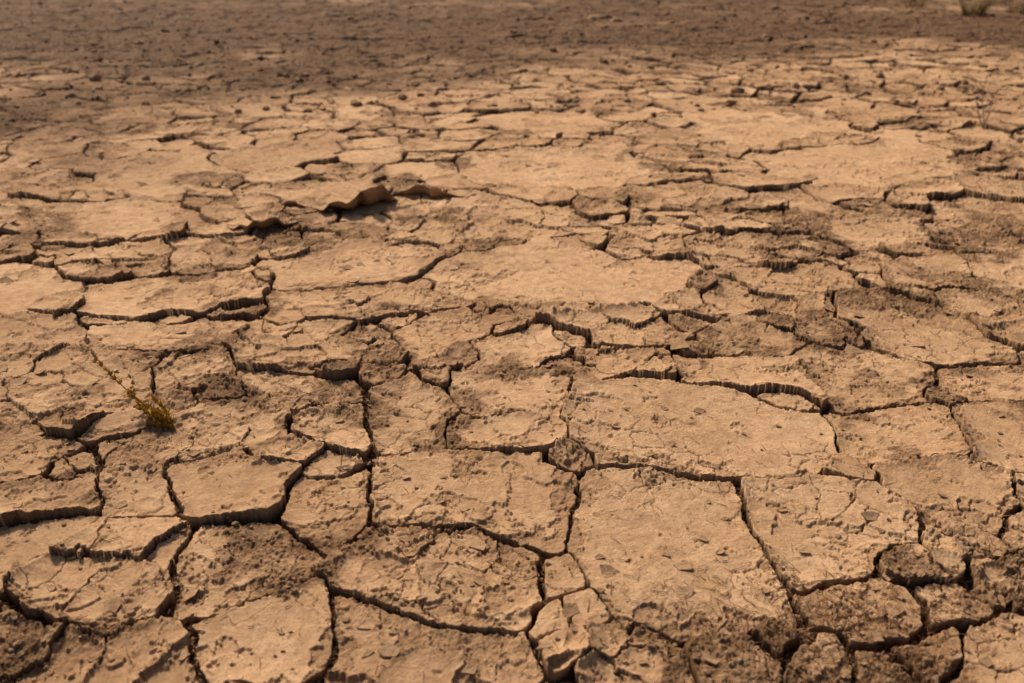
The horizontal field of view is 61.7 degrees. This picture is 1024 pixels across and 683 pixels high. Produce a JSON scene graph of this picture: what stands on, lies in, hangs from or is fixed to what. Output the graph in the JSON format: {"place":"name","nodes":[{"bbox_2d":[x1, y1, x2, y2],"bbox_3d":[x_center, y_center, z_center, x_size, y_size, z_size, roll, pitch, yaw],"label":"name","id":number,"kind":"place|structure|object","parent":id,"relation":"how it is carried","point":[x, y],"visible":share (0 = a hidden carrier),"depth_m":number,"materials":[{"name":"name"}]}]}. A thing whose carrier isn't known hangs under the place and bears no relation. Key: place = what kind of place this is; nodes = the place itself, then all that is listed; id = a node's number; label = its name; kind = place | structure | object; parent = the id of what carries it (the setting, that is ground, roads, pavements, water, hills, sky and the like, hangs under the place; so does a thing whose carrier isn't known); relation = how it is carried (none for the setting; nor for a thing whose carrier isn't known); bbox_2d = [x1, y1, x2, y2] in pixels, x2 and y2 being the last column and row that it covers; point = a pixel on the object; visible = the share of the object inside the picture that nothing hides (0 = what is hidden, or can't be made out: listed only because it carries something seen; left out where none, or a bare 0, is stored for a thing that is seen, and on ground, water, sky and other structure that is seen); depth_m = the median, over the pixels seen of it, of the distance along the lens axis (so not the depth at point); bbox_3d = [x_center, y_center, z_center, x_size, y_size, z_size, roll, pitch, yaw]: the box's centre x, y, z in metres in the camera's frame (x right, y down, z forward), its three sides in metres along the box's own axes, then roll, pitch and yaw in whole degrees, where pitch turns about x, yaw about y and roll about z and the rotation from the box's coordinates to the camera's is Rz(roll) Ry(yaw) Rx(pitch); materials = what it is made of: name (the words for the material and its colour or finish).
{"place":"outdoors","nodes":[
{"label":"outdoors","id":0,"kind":"place"},
{"bbox_2d":[0,0,1023,682],"bbox_3d":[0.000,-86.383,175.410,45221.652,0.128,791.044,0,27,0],"label":"cracked mud ground","id":1,"kind":"structure","parent":0,"point":[554,270],"depth_m":2.94,"materials":[{"name":"brown soil"}]},
{"bbox_2d":[91,356,174,429],"bbox_3d":[-1.070,0.141,2.444,0.290,0.165,0.077,16,31,29],"label":"weed sprig","id":2,"kind":"object","parent":1,"relation":"on","point":[161,418],"visible":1,"depth_m":2.43,"materials":[{"name":"green plant"}]},
{"bbox_2d":[226,217,301,229],"bbox_3d":[-1.132,-0.551,3.952,0.362,0.064,0.168,-7,28,-14],"label":"curled mud flake","id":3,"kind":"object","parent":1,"relation":"on","point":[268,222],"visible":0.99,"depth_m":3.92,"materials":[{"name":"brown soil"}]},
{"bbox_2d":[280,201,310,207],"bbox_3d":[-1.068,-0.686,4.262,0.246,0.056,0.123,8,28,16],"label":"curled mud flake","id":4,"kind":"object","parent":1,"relation":"on","point":[290,203],"visible":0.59,"depth_m":4.22,"materials":[{"name":"brown soil"}]},
{"bbox_2d":[312,185,397,211],"bbox_3d":[-0.750,-0.703,4.160,0.424,0.126,0.213,-9,28,-17],"label":"curled mud flake","id":5,"kind":"object","parent":1,"relation":"on","point":[371,195],"visible":1,"depth_m":4.15,"materials":[{"name":"brown soil"}]},
{"bbox_2d":[395,184,465,197],"bbox_3d":[-0.381,-0.764,4.387,0.503,0.084,0.154,4,27,8],"label":"curled mud flake","id":6,"kind":"object","parent":1,"relation":"on","point":[424,189],"visible":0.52,"depth_m":4.37,"materials":[{"name":"brown soil"}]},
{"bbox_2d":[0,0,1023,682],"bbox_3d":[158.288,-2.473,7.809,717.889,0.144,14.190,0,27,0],"label":"mud clods","id":7,"kind":"object","parent":1,"relation":"on","point":[572,104],"visible":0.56,"depth_m":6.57,"materials":[{"name":"brown soil"}]},
{"bbox_2d":[0,87,1023,682],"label":"mud shards","id":8,"kind":"object","parent":1,"relation":"on","point":[388,649],"visible":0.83,"depth_m":2.06,"materials":[{"name":"brown soil"}]},
{"bbox_2d":[905,0,928,7],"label":"grass tuft","id":9,"kind":"object","parent":1,"relation":"on","point":[913,5],"visible":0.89,"depth_m":13.18,"materials":[{"name":"brown plant"}]},
{"bbox_2d":[959,0,995,15],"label":"grass tuft","id":10,"kind":"object","parent":1,"relation":"on","point":[972,10],"visible":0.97,"depth_m":12.12,"materials":[{"name":"brown plant"}]},
{"bbox_2d":[969,70,997,128],"bbox_3d":[3.153,-1.621,5.735,0.221,0.343,0.237,7,27,13],"label":"dry twig","id":11,"kind":"object","parent":1,"relation":"on","point":[983,124],"visible":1,"depth_m":5.73,"materials":[{"name":"brown plant"}]},
{"bbox_2d":[1003,1,1023,14],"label":"grass tuft","id":12,"kind":"object","parent":1,"relation":"on","point":[1011,9],"visible":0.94,"depth_m":12.22,"materials":[{"name":"brown plant"}]}
]}

